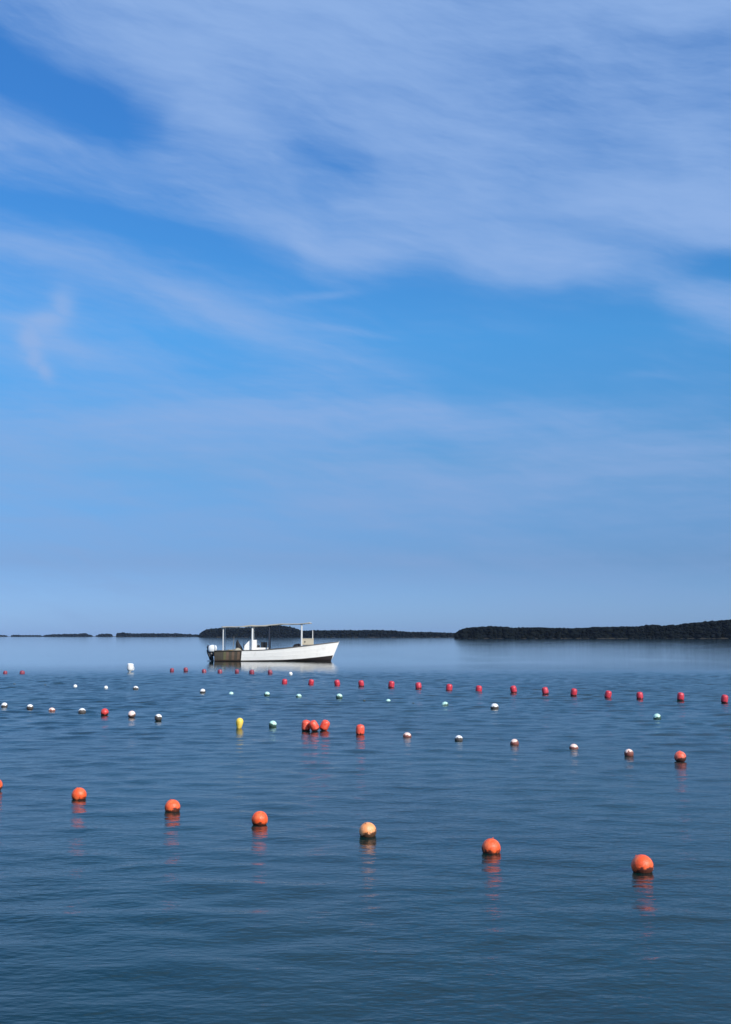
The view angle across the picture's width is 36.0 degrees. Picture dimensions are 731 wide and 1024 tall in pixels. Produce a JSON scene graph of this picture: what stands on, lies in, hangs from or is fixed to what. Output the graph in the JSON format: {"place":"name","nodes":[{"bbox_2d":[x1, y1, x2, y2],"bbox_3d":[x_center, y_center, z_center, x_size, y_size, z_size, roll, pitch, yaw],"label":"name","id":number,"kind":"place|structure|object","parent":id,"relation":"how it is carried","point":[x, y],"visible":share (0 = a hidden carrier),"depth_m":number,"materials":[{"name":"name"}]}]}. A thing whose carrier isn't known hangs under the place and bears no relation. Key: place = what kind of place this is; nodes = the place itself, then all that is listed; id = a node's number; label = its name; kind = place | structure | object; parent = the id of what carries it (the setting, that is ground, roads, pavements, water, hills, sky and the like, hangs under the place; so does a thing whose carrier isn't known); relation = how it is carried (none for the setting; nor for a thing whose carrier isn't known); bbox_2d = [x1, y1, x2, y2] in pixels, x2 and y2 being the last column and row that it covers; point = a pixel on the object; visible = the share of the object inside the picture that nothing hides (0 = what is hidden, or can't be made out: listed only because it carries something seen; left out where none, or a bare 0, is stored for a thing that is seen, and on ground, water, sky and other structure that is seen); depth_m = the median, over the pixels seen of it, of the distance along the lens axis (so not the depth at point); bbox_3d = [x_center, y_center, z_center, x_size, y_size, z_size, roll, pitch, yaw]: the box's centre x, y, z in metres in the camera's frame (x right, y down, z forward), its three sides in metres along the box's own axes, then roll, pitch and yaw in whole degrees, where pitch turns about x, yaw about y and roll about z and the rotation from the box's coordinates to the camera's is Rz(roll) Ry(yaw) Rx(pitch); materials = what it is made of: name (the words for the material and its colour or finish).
{"place":"outdoors","nodes":[
{"label":"outdoors","id":0,"kind":"place"},
{"bbox_2d":[0,637,730,1023],"bbox_3d":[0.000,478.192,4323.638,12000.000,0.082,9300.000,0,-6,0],"label":"water","id":1,"kind":"structure","parent":0,"point":[126,897],"depth_m":9.17,"materials":[{"name":"blue liquid"}]},
{"bbox_2d":[26,704,32,710],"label":"ball float","id":2,"kind":"object","parent":1,"relation":"on","point":[29,707],"visible":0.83,"depth_m":24.58,"materials":[{"name":"white plastic"}]},
{"bbox_2d":[71,787,86,799],"bbox_3d":[-2.830,2.793,11.129,0.146,0.157,0.146,-1,7,-28],"label":"ball float","id":3,"kind":"object","parent":1,"relation":"on","point":[79,793],"visible":0.78,"depth_m":11.08,"materials":[{"name":"orange plastic"}]},
{"bbox_2d":[78,708,85,713],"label":"ball float","id":4,"kind":"object","parent":1,"relation":"on","point":[82,711],"visible":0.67,"depth_m":23.66,"materials":[{"name":"white plastic"}]},
{"bbox_2d":[101,708,108,714],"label":"ball float","id":5,"kind":"object","parent":1,"relation":"on","point":[104,711],"visible":0.91,"depth_m":22.80,"materials":[{"name":"red plastic"}]},
{"bbox_2d":[127,663,133,671],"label":"jug float","id":6,"kind":"object","parent":1,"relation":"on","point":[130,666],"visible":0.95,"depth_m":50.28,"materials":[{"name":"white plastic"}]},
{"bbox_2d":[128,710,135,717],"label":"ball float","id":7,"kind":"object","parent":1,"relation":"on","point":[132,714],"visible":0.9,"depth_m":22.28,"materials":[{"name":"white plastic"}]},
{"bbox_2d":[155,714,161,720],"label":"ball float","id":8,"kind":"object","parent":1,"relation":"on","point":[158,717],"visible":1,"depth_m":21.51,"materials":[{"name":"white plastic"}]},
{"bbox_2d":[165,799,179,811],"bbox_3d":[-1.773,2.711,10.343,0.143,0.150,0.143,5,-13,-42],"label":"ball float","id":9,"kind":"object","parent":1,"relation":"on","point":[172,805],"visible":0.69,"depth_m":10.29,"materials":[{"name":"orange plastic"}]},
{"bbox_2d":[236,718,242,727],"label":"pear float","id":10,"kind":"object","parent":1,"relation":"on","point":[239,722],"visible":0.78,"depth_m":19.60,"materials":[{"name":"yellow plastic"}]},
{"bbox_2d":[252,811,267,825],"bbox_3d":[-0.906,2.633,9.651,0.140,0.146,0.140,10,9,32],"label":"ball float","id":11,"kind":"object","parent":1,"relation":"on","point":[259,818],"visible":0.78,"depth_m":9.60,"materials":[{"name":"orange plastic"}]},
{"bbox_2d":[269,720,276,726],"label":"ball float","id":12,"kind":"object","parent":1,"relation":"on","point":[273,723],"visible":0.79,"depth_m":19.94,"materials":[{"name":"white plastic"}]},
{"bbox_2d":[207,622,338,660],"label":"fishing boat","id":13,"kind":"object","parent":1,"relation":"on","point":[309,650],"visible":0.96,"depth_m":72.53,"materials":[{"name":"white paint"}]},
{"bbox_2d":[236,640,242,649],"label":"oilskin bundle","id":14,"kind":"object","parent":13,"relation":"on","point":[238,645],"visible":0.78,"depth_m":73.05,"materials":[{"name":"grey fabric"}]},
{"bbox_2d":[261,642,267,647],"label":"crate","id":15,"kind":"object","parent":13,"relation":"on","point":[263,644],"visible":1,"depth_m":72.82,"materials":[{"name":"black plastic"}]},
{"bbox_2d":[301,719,309,730],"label":"barrel float","id":16,"kind":"object","parent":1,"relation":"on","point":[305,726],"visible":0.98,"depth_m":19.09,"materials":[{"name":"plastic"}]},
{"bbox_2d":[308,679,313,684],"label":"barrel float","id":17,"kind":"object","parent":1,"relation":"on","point":[311,682],"visible":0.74,"depth_m":37.52,"materials":[{"name":"red plastic"}]},
{"bbox_2d":[309,720,318,730],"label":"barrel float","id":18,"kind":"object","parent":1,"relation":"on","point":[313,725],"visible":1,"depth_m":18.98,"materials":[{"name":"plastic"}]},
{"bbox_2d":[319,720,329,730],"bbox_3d":[-0.691,3.622,19.125,0.147,0.203,0.147,26,0,3],"label":"barrel float","id":19,"kind":"object","parent":1,"relation":"on","point":[324,725],"visible":1,"depth_m":19.07,"materials":[{"name":"plastic"}]},
{"bbox_2d":[334,680,339,685],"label":"barrel float","id":20,"kind":"object","parent":1,"relation":"on","point":[336,682],"visible":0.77,"depth_m":36.76,"materials":[{"name":"red plastic"}]},
{"bbox_2d":[356,724,364,734],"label":"barrel float","id":21,"kind":"object","parent":1,"relation":"on","point":[360,728],"visible":0.86,"depth_m":18.36,"materials":[{"name":"plastic"}]},
{"bbox_2d":[358,680,363,685],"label":"barrel float","id":22,"kind":"object","parent":1,"relation":"on","point":[360,682],"visible":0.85,"depth_m":36.04,"materials":[{"name":"red plastic"}]},
{"bbox_2d":[359,822,375,836],"bbox_3d":[0.018,2.567,9.069,0.140,0.149,0.140,-11,-1,3],"label":"ball float","id":23,"kind":"object","parent":1,"relation":"on","point":[367,829],"visible":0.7,"depth_m":9.02,"materials":[{"name":"plastic"}]},
{"bbox_2d":[388,681,393,687],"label":"barrel float","id":24,"kind":"object","parent":1,"relation":"on","point":[390,684],"visible":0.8,"depth_m":35.16,"materials":[{"name":"red plastic"}]},
{"bbox_2d":[403,732,410,736],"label":"ball float","id":25,"kind":"object","parent":1,"relation":"on","point":[406,734],"visible":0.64,"depth_m":17.96,"materials":[{"name":"white plastic"}]},
{"bbox_2d":[415,682,421,688],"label":"barrel float","id":26,"kind":"object","parent":1,"relation":"on","point":[418,685],"visible":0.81,"depth_m":34.38,"materials":[{"name":"red plastic"}]},
{"bbox_2d":[446,684,451,689],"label":"barrel float","id":27,"kind":"object","parent":1,"relation":"on","point":[448,686],"visible":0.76,"depth_m":33.41,"materials":[{"name":"red plastic"}]},
{"bbox_2d":[455,735,462,740],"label":"ball float","id":28,"kind":"object","parent":1,"relation":"on","point":[458,738],"visible":0.83,"depth_m":17.39,"materials":[{"name":"white plastic"}]},
{"bbox_2d":[475,685,481,690],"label":"barrel float","id":29,"kind":"object","parent":1,"relation":"on","point":[478,687],"visible":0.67,"depth_m":32.77,"materials":[{"name":"red plastic"}]},
{"bbox_2d":[482,838,500,853],"bbox_3d":[0.934,2.494,8.371,0.140,0.153,0.140,8,-2,34],"label":"ball float","id":30,"kind":"object","parent":1,"relation":"on","point":[490,845],"visible":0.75,"depth_m":8.32,"materials":[{"name":"orange plastic"}]},
{"bbox_2d":[490,703,498,708],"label":"ball float","id":31,"kind":"object","parent":1,"relation":"on","point":[494,706],"visible":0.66,"depth_m":24.95,"materials":[{"name":"white plastic"}]},
{"bbox_2d":[510,685,516,692],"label":"barrel float","id":32,"kind":"object","parent":1,"relation":"on","point":[513,689],"visible":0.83,"depth_m":31.73,"materials":[{"name":"red plastic"}]},
{"bbox_2d":[510,739,518,744],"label":"ball float","id":33,"kind":"object","parent":1,"relation":"on","point":[514,742],"visible":0.7,"depth_m":16.71,"materials":[{"name":"white plastic"}]},
{"bbox_2d":[542,687,548,693],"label":"barrel float","id":34,"kind":"object","parent":1,"relation":"on","point":[545,690],"visible":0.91,"depth_m":31.10,"materials":[{"name":"red plastic"}]},
{"bbox_2d":[569,744,577,748],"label":"ball float","id":35,"kind":"object","parent":1,"relation":"on","point":[573,746],"visible":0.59,"depth_m":16.06,"materials":[{"name":"white plastic"}]},
{"bbox_2d":[570,688,576,695],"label":"barrel float","id":36,"kind":"object","parent":1,"relation":"on","point":[573,692],"visible":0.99,"depth_m":30.25,"materials":[{"name":"red plastic"}]},
{"bbox_2d":[604,690,611,697],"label":"barrel float","id":37,"kind":"object","parent":1,"relation":"on","point":[608,694],"visible":0.79,"depth_m":29.29,"materials":[{"name":"red plastic"}]},
{"bbox_2d":[624,749,633,755],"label":"ball float","id":38,"kind":"object","parent":1,"relation":"on","point":[628,752],"visible":0.78,"depth_m":15.13,"materials":[{"name":"white plastic"}]},
{"bbox_2d":[636,692,642,698],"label":"barrel float","id":39,"kind":"object","parent":1,"relation":"on","point":[639,695],"visible":0.78,"depth_m":28.75,"materials":[{"name":"red plastic"}]},
{"bbox_2d":[631,854,653,872],"bbox_3d":[1.894,2.421,7.709,0.146,0.150,0.146,-10,-10,-28],"label":"ball float","id":40,"kind":"object","parent":1,"relation":"on","point":[641,863],"visible":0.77,"depth_m":7.66,"materials":[{"name":"orange plastic"}]},
{"bbox_2d":[653,713,660,718],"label":"ball float","id":41,"kind":"object","parent":1,"relation":"on","point":[656,716],"visible":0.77,"depth_m":21.87,"materials":[{"name":"plastic"}]},
{"bbox_2d":[674,750,685,761],"bbox_3d":[4.045,3.147,14.483,0.153,0.162,0.151,-6,-17,-16],"label":"ball float","id":42,"kind":"object","parent":1,"relation":"on","point":[679,756],"visible":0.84,"depth_m":14.43,"materials":[{"name":"orange plastic"}]},
{"bbox_2d":[677,692,683,699],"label":"barrel float","id":43,"kind":"object","parent":1,"relation":"on","point":[680,695],"visible":1,"depth_m":27.89,"materials":[{"name":"red plastic"}]},
{"bbox_2d":[721,694,727,702],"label":"barrel float","id":44,"kind":"object","parent":1,"relation":"on","point":[724,698],"visible":1,"depth_m":27.08,"materials":[{"name":"red plastic"}]},
{"bbox_2d":[0,0,730,635],"label":"sky","id":45,"kind":"structure","parent":0,"point":[398,315],"materials":[{"name":"blue"}]},
{"bbox_2d":[454,638,728,638],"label":"headland ground","id":46,"kind":"structure","parent":0,"point":[606,638],"depth_m":745.10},
{"bbox_2d":[454,619,730,638],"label":"headland wood","id":47,"kind":"object","parent":46,"relation":"on","point":[714,629],"visible":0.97,"depth_m":746.12,"materials":[{"name":"green plant"}]},
{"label":"far shore ground","id":48,"kind":"structure","parent":0,"visible":0},
{"bbox_2d":[292,629,454,636],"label":"shore wood","id":49,"kind":"object","parent":48,"relation":"on","point":[354,633],"visible":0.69,"depth_m":1401.59,"materials":[{"name":"green plant"}]},
{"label":"island ground","id":50,"kind":"structure","parent":0,"visible":0},
{"bbox_2d":[199,625,300,636],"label":"island wood","id":51,"kind":"object","parent":50,"relation":"on","point":[282,631],"visible":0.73,"depth_m":1523.11,"materials":[{"name":"green plant"}]},
{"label":"islet ground","id":52,"kind":"structure","parent":0,"visible":0},
{"bbox_2d":[96,634,112,636],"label":"islet wood","id":53,"kind":"object","parent":52,"relation":"on","point":[105,635],"visible":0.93,"depth_m":2694.37,"materials":[{"name":"green plant"}]},
{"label":"islet ground","id":54,"kind":"structure","parent":0,"visible":0},
{"bbox_2d":[41,633,92,636],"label":"islet wood","id":55,"kind":"object","parent":54,"relation":"on","point":[71,635],"visible":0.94,"depth_m":2693.59,"materials":[{"name":"green plant"}]},
{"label":"islet ground","id":56,"kind":"structure","parent":0,"visible":0},
{"bbox_2d":[11,635,40,636],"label":"islet wood","id":57,"kind":"object","parent":56,"relation":"on","point":[26,635],"visible":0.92,"depth_m":2918.73,"materials":[{"name":"green plant"}]},
{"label":"sandspit ground","id":58,"kind":"structure","parent":0,"visible":0},
{"bbox_2d":[116,632,198,636],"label":"sand spit woodland","id":59,"kind":"object","parent":58,"relation":"on","point":[123,634],"visible":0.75,"depth_m":2335.79,"materials":[{"name":"green plant"}]}
]}

